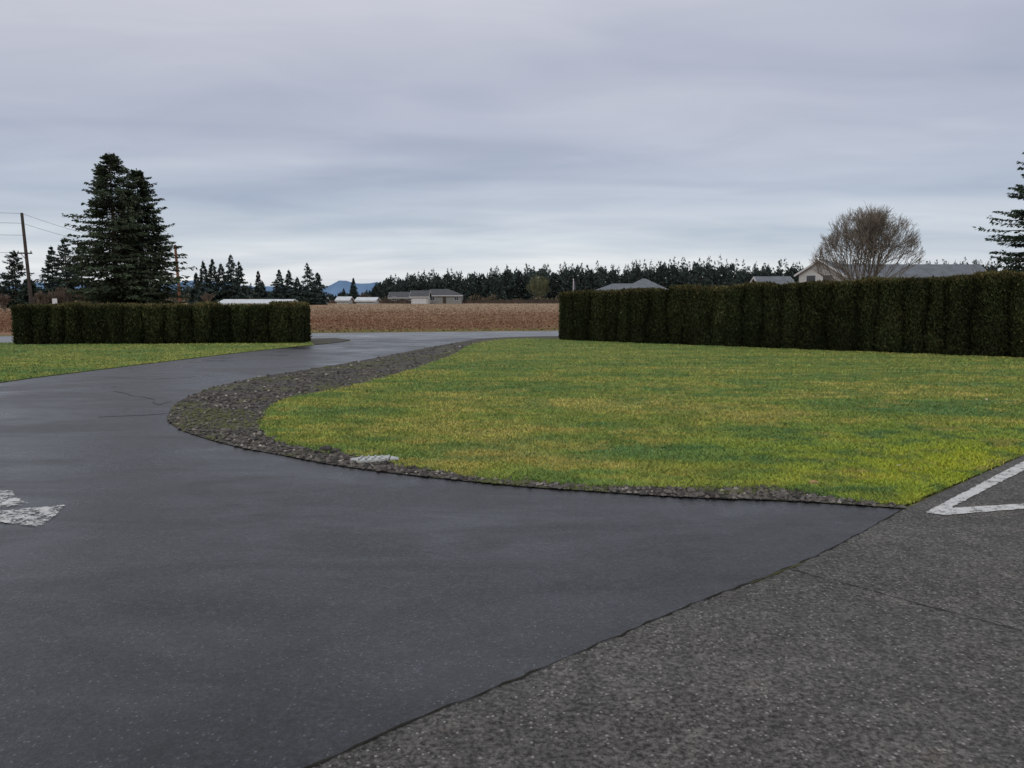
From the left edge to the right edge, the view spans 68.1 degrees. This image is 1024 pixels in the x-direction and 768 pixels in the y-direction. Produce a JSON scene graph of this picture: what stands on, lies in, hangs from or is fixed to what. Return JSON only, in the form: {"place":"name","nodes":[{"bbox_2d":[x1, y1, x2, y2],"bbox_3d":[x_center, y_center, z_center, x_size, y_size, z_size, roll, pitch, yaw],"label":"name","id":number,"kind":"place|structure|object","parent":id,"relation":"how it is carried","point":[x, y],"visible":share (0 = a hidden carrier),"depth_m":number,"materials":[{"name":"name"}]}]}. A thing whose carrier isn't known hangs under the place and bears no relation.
{"place":"outdoors","nodes":[
{"label":"outdoors","id":0,"kind":"place"},
{"bbox_2d":[0,341,313,381],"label":"lawn","id":1,"kind":"structure","parent":0,"point":[248,349],"depth_m":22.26,"materials":[{"name":"green plant"}]},
{"bbox_2d":[9,299,312,343],"bbox_3d":[-12.443,-2.258,27.223,10.239,1.598,2.023,-1,6,-5],"label":"arborvitae hedge","id":2,"kind":"object","parent":1,"relation":"on","point":[88,322],"visible":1,"depth_m":26.54,"materials":[{"name":"green plant"}]},
{"bbox_2d":[10,280,378,296],"bbox_3d":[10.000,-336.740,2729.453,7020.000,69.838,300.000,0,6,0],"label":"distant hills","id":3,"kind":"structure","parent":0,"point":[335,288],"depth_m":2654.93,"materials":[{"name":"blue"}]},
{"bbox_2d":[0,331,558,342],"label":"road","id":4,"kind":"structure","parent":0,"point":[9,339],"depth_m":32.76,"materials":[{"name":"grey asphalt"}]},
{"bbox_2d":[311,338,347,344],"bbox_3d":[-7.595,-1.564,27.948,3.378,0.001,4.139,-3,7,-27],"label":"gravel patch","id":5,"kind":"object","parent":4,"relation":"on","point":[323,340],"visible":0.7,"depth_m":28.68,"materials":[{"name":"grey gravel"}]},
{"bbox_2d":[0,303,559,334],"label":"dry field","id":6,"kind":"structure","parent":0,"point":[399,306],"depth_m":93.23,"materials":[{"name":"brown plant"}]},
{"bbox_2d":[0,293,10,310],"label":"bare shrub","id":7,"kind":"object","parent":6,"relation":"on","point":[4,299],"visible":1,"depth_m":94.28,"materials":[{"name":"brown plant"}]},
{"bbox_2d":[0,250,41,308],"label":"fir tree","id":8,"kind":"object","parent":6,"relation":"on","point":[12,275],"visible":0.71,"depth_m":113.31,"materials":[{"name":"green plant"}]},
{"bbox_2d":[17,213,32,303],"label":"utility pole","id":9,"kind":"object","parent":6,"relation":"on","point":[25,253],"visible":0.9,"depth_m":71.03,"materials":[{"name":"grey wood"}]},
{"bbox_2d":[9,278,43,308],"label":"fir tree","id":10,"kind":"object","parent":6,"relation":"on","point":[23,295],"visible":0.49,"depth_m":102.83,"materials":[{"name":"green plant"}]},
{"bbox_2d":[28,291,53,303],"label":"bare shrub","id":11,"kind":"object","parent":6,"relation":"on","point":[40,296],"visible":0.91,"depth_m":91.13,"materials":[{"name":"brown plant"}]},
{"bbox_2d":[33,247,65,303],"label":"fir tree","id":12,"kind":"object","parent":6,"relation":"on","point":[47,269],"visible":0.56,"depth_m":116.19,"materials":[{"name":"green plant"}]},
{"bbox_2d":[48,287,72,303],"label":"bare shrub","id":13,"kind":"object","parent":6,"relation":"on","point":[62,295],"visible":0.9,"depth_m":94.04,"materials":[{"name":"brown plant"}]},
{"bbox_2d":[46,238,92,303],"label":"fir tree","id":14,"kind":"object","parent":6,"relation":"on","point":[68,275],"visible":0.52,"depth_m":106.39,"materials":[{"name":"green plant"}]},
{"bbox_2d":[60,245,94,303],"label":"fir tree","id":15,"kind":"object","parent":6,"relation":"on","point":[81,254],"visible":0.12,"depth_m":110.33,"materials":[{"name":"green plant"}]},
{"bbox_2d":[68,290,89,301],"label":"bare shrub","id":16,"kind":"object","parent":6,"relation":"on","point":[77,296],"visible":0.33,"depth_m":96.89,"materials":[{"name":"brown plant"}]},
{"bbox_2d":[61,153,201,304],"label":"douglas fir","id":17,"kind":"object","parent":6,"relation":"on","point":[137,273],"visible":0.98,"depth_m":83.17,"materials":[{"name":"green plant"}]},
{"bbox_2d":[174,245,181,301],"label":"utility pole","id":18,"kind":"object","parent":6,"relation":"on","point":[177,274],"visible":0.37,"depth_m":116.67,"materials":[{"name":"brown wood"}]},
{"bbox_2d":[187,273,202,303],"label":"fir tree","id":19,"kind":"object","parent":6,"relation":"on","point":[192,290],"visible":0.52,"depth_m":166.12,"materials":[{"name":"green plant"}]},
{"bbox_2d":[192,261,216,302],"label":"fir tree","id":20,"kind":"object","parent":6,"relation":"on","point":[205,281],"visible":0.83,"depth_m":158.12,"materials":[{"name":"green plant"}]},
{"bbox_2d":[200,292,213,301],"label":"bare shrub","id":21,"kind":"object","parent":6,"relation":"on","point":[205,297],"visible":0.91,"depth_m":148.60,"materials":[{"name":"brown plant"}]},
{"bbox_2d":[208,259,222,299],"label":"fir tree","id":22,"kind":"object","parent":6,"relation":"on","point":[213,273],"visible":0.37,"depth_m":162.95,"materials":[{"name":"green plant"}]},
{"bbox_2d":[208,264,231,300],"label":"fir tree","id":23,"kind":"object","parent":6,"relation":"on","point":[218,278],"visible":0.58,"depth_m":160.04,"materials":[{"name":"green plant"}]},
{"bbox_2d":[215,254,249,301],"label":"fir tree","id":24,"kind":"object","parent":6,"relation":"on","point":[230,286],"visible":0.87,"depth_m":158.07,"materials":[{"name":"green plant"}]},
{"bbox_2d":[231,261,251,298],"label":"fir tree","id":25,"kind":"object","parent":6,"relation":"on","point":[239,273],"visible":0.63,"depth_m":164.19,"materials":[{"name":"green plant"}]},
{"bbox_2d":[252,271,262,298],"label":"fir tree","id":26,"kind":"object","parent":6,"relation":"on","point":[256,288],"visible":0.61,"depth_m":207.65,"materials":[{"name":"green plant"}]},
{"bbox_2d":[220,299,297,304],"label":"greenhouse shed","id":27,"kind":"structure","parent":6,"relation":"on","point":[244,301],"depth_m":141.25,"materials":[{"name":"white plastic"}]},
{"bbox_2d":[256,281,268,298],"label":"fir tree","id":28,"kind":"object","parent":6,"relation":"on","point":[263,293],"visible":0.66,"depth_m":202.97,"materials":[{"name":"green plant"}]},
{"bbox_2d":[270,270,287,298],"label":"fir tree","id":29,"kind":"object","parent":6,"relation":"on","point":[277,291],"visible":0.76,"depth_m":192.81,"materials":[{"name":"green plant"}]},
{"bbox_2d":[280,270,294,298],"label":"fir tree","id":30,"kind":"object","parent":6,"relation":"on","point":[287,281],"visible":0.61,"depth_m":195.74,"materials":[{"name":"green plant"}]},
{"bbox_2d":[288,277,308,302],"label":"fir tree","id":31,"kind":"object","parent":6,"relation":"on","point":[298,293],"visible":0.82,"depth_m":186.04,"materials":[{"name":"green plant"}]},
{"bbox_2d":[292,263,326,304],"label":"fir tree","id":32,"kind":"object","parent":6,"relation":"on","point":[314,296],"visible":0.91,"depth_m":188.21,"materials":[{"name":"green plant"}]},
{"bbox_2d":[309,273,330,304],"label":"fir tree","id":33,"kind":"object","parent":6,"relation":"on","point":[319,284],"visible":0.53,"depth_m":193.14,"materials":[{"name":"green plant"}]},
{"bbox_2d":[335,297,353,303],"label":"white barn","id":34,"kind":"structure","parent":6,"relation":"on","point":[344,300],"depth_m":220.76,"materials":[{"name":"white metal"}]},
{"bbox_2d":[346,278,358,303],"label":"fir tree","id":35,"kind":"object","parent":6,"relation":"on","point":[354,291],"visible":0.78,"depth_m":237.64,"materials":[{"name":"green plant"}]},
{"bbox_2d":[354,297,380,303],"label":"white barn","id":36,"kind":"structure","parent":6,"relation":"on","point":[366,300],"depth_m":214.30,"materials":[{"name":"white metal"}]},
{"bbox_2d":[389,298,410,303],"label":"walls","id":37,"kind":"structure","parent":6,"relation":"on","point":[399,299],"depth_m":234.58,"materials":[{"name":"grey"}]},
{"bbox_2d":[388,292,410,297],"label":"roof","id":38,"kind":"structure","parent":37,"relation":"on","point":[401,294],"depth_m":236.13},
{"bbox_2d":[411,296,429,303],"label":"walls","id":39,"kind":"structure","parent":6,"relation":"on","point":[427,300],"depth_m":220.73,"materials":[{"name":"white"}]},
{"bbox_2d":[413,297,425,303],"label":"garage door","id":40,"kind":"structure","parent":39,"relation":"attached to","point":[419,300],"depth_m":220.60,"materials":[{"name":"white paint"}]},
{"bbox_2d":[409,290,431,296],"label":"roof","id":41,"kind":"structure","parent":39,"relation":"on","point":[419,293],"depth_m":221.78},
{"bbox_2d":[305,300,559,303],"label":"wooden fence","id":42,"kind":"object","parent":6,"relation":"on","point":[479,301],"visible":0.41,"depth_m":234.59,"materials":[{"name":"brown wood"}]},
{"bbox_2d":[430,296,462,303],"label":"walls","id":43,"kind":"structure","parent":6,"relation":"on","point":[439,300],"depth_m":230.60,"materials":[{"name":"grey"}]},
{"bbox_2d":[430,289,461,294],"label":"roof","id":44,"kind":"structure","parent":43,"relation":"on","point":[441,292],"depth_m":232.08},
{"bbox_2d":[432,295,462,295],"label":"fascia gutter","id":45,"kind":"object","parent":44,"relation":"attached to","point":[447,295],"visible":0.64,"depth_m":229.93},
{"bbox_2d":[526,274,549,299],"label":"bare tree","id":46,"kind":"object","parent":6,"relation":"on","point":[540,286],"visible":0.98,"depth_m":267.02,"materials":[{"name":"plant"}]},
{"bbox_2d":[750,276,793,283],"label":"roof","id":47,"kind":"structure","parent":6,"relation":"on","point":[780,279],"depth_m":80.75,"materials":[{"name":"grey metal"}]},
{"bbox_2d":[799,273,848,281],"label":"walls","id":48,"kind":"structure","parent":6,"relation":"on","point":[802,277],"depth_m":88.80,"materials":[{"name":"white"}]},
{"bbox_2d":[799,262,837,273],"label":"gable wall","id":49,"kind":"structure","parent":48,"relation":"on","point":[807,271],"depth_m":88.47,"materials":[{"name":"white"}]},
{"bbox_2d":[796,259,854,275],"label":"roof","id":50,"kind":"structure","parent":48,"relation":"on","point":[831,265],"depth_m":88.57,"materials":[{"name":"grey"}]},
{"bbox_2d":[794,259,843,276],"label":"rake boards","id":51,"kind":"object","parent":50,"relation":"attached to","point":[811,265],"visible":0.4,"depth_m":88.17,"materials":[{"name":"white wood"}]},
{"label":"walls","id":52,"kind":"object","parent":6,"relation":"on","visible":0},
{"bbox_2d":[596,284,649,289],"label":"roof","id":53,"kind":"structure","parent":52,"relation":"on","point":[615,286],"depth_m":151.62,"materials":[{"name":"grey"}]},
{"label":"walls","id":54,"kind":"object","parent":6,"relation":"on","visible":0},
{"bbox_2d":[633,279,666,289],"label":"roof","id":55,"kind":"structure","parent":54,"relation":"on","point":[648,283],"depth_m":159.21,"materials":[{"name":"grey"}]},
{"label":"walls","id":56,"kind":"object","parent":6,"relation":"on","visible":0},
{"bbox_2d":[841,264,985,279],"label":"roof","id":57,"kind":"structure","parent":56,"relation":"on","point":[935,270],"depth_m":98.03,"materials":[{"name":"grey"}]},
{"bbox_2d":[0,337,900,767],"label":"driveway","id":58,"kind":"structure","parent":0,"point":[172,595],"depth_m":4.40,"materials":[{"name":"grey asphalt"}]},
{"bbox_2d":[0,490,27,506],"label":"painted arrow","id":59,"kind":"object","parent":58,"relation":"on","point":[8,501],"visible":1,"depth_m":5.98,"materials":[{"name":"white paint"}]},
{"bbox_2d":[0,505,64,525],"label":"painted arrow","id":60,"kind":"object","parent":58,"relation":"on","point":[30,517],"visible":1,"depth_m":5.56,"materials":[{"name":"white paint"}]},
{"bbox_2d":[116,391,170,404],"bbox_3d":[-5.961,0.206,12.282,0.284,0.001,2.366,-6,9,-42],"label":"crack sealant","id":61,"kind":"object","parent":58,"relation":"on","point":[146,397],"visible":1,"depth_m":12.06,"materials":[{"name":"black asphalt"}]},
{"bbox_2d":[0,302,1022,508],"bbox_3d":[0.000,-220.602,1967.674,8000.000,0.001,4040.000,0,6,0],"label":"ground","id":62,"kind":"structure","parent":0,"point":[926,497],"depth_m":7.01,"materials":[{"name":"brown soil"}]},
{"bbox_2d":[0,253,1020,302],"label":"distant tree row","id":63,"kind":"object","parent":62,"relation":"on","point":[510,285],"visible":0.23,"depth_m":307.33,"materials":[{"name":"green plant"}]},
{"bbox_2d":[169,336,899,507],"bbox_3d":[0.498,-0.592,19.318,9.680,0.001,26.024,1,7,10],"label":"gravel border","id":64,"kind":"object","parent":62,"relation":"on","point":[439,350],"visible":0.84,"depth_m":13.23,"materials":[{"name":"grey gravel"}]},
{"bbox_2d":[178,377,780,492],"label":"weed tufts","id":65,"kind":"object","parent":64,"relation":"on","point":[482,479],"visible":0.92,"depth_m":8.80,"materials":[{"name":"green plant"}]},
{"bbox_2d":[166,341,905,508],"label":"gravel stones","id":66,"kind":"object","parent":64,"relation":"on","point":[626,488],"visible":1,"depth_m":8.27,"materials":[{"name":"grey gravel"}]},
{"bbox_2d":[808,201,925,280],"bbox_3d":[18.442,-6.197,39.585,5.719,6.632,5.621,0,6,0],"label":"bare tree","id":67,"kind":"object","parent":62,"relation":"on","point":[868,230],"visible":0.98,"depth_m":38.64,"materials":[{"name":"brown plant"}]},
{"bbox_2d":[973,152,1023,272],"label":"fir tree","id":68,"kind":"object","parent":62,"relation":"on","point":[1017,214],"visible":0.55,"depth_m":42.29,"materials":[{"name":"green plant"}]},
{"bbox_2d":[0,0,1023,289],"label":"sky","id":69,"kind":"structure","parent":0,"point":[365,141],"materials":[{"name":"grey"}]},
{"bbox_2d":[258,338,1023,504],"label":"lawn","id":70,"kind":"structure","parent":0,"point":[491,343],"depth_m":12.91,"materials":[{"name":"green plant"}]},
{"bbox_2d":[319,445,332,451],"bbox_3d":[-1.930,0.679,7.883,0.148,0.088,0.116,0,6,0],"label":"rock","id":71,"kind":"object","parent":70,"relation":"on","point":[326,448],"visible":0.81,"depth_m":7.84,"materials":[{"name":"grey stone"}]},
{"bbox_2d":[331,448,340,452],"bbox_3d":[-1.815,0.693,7.815,0.103,0.066,0.089,0,6,0],"label":"rock","id":72,"kind":"object","parent":70,"relation":"on","point":[335,450],"visible":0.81,"depth_m":7.79,"materials":[{"name":"grey stone"}]},
{"bbox_2d":[350,455,398,462],"bbox_3d":[-1.341,0.726,7.394,0.470,0.039,0.190,-1,6,-6],"label":"splash block","id":73,"kind":"object","parent":70,"relation":"on","point":[364,459],"depth_m":7.36,"materials":[{"name":"concrete"}]},
{"bbox_2d":[557,268,1023,357],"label":"arborvitae hedge","id":74,"kind":"object","parent":70,"relation":"on","point":[978,313],"visible":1,"depth_m":23.22,"materials":[{"name":"green plant"}]},
{"bbox_2d":[809,480,818,483],"bbox_3d":[2.577,0.848,6.482,0.105,0.057,0.071,0,6,0],"label":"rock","id":75,"kind":"object","parent":70,"relation":"on","point":[814,481],"visible":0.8,"depth_m":6.46,"materials":[{"name":"beige stone"}]},
{"bbox_2d":[310,455,1023,767],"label":"parking pavement","id":76,"kind":"structure","parent":0,"point":[789,668],"depth_m":3.17,"materials":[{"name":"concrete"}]},
{"bbox_2d":[304,508,903,767],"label":"pavement joint","id":77,"kind":"object","parent":76,"relation":"on","point":[401,724],"visible":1,"depth_m":3.22,"materials":[{"name":"black asphalt"}]},
{"bbox_2d":[751,560,806,582],"bbox_3d":[1.560,1.089,4.404,0.581,0.001,0.017,-5,8,-38],"label":"joint moss line","id":78,"kind":"object","parent":76,"relation":"on","point":[779,571],"visible":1,"depth_m":4.41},
{"bbox_2d":[792,569,1022,630],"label":"pavement crack","id":79,"kind":"object","parent":76,"relation":"on","point":[914,602],"visible":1,"depth_m":3.95,"materials":[{"name":"black asphalt"}]},
{"bbox_2d":[928,461,1023,514],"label":"parking line","id":80,"kind":"object","parent":76,"relation":"on","point":[977,489],"visible":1,"depth_m":5.90,"materials":[{"name":"white paint"}]},
{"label":"side window frame","id":81,"kind":"object","parent":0,"visible":0},
{"bbox_2d":[806,275,815,281],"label":"side window glass","id":82,"kind":"object","parent":81,"relation":"attached to","point":[809,278],"visible":0.64,"depth_m":88.72,"materials":[{"name":"grey glass"}]}
]}

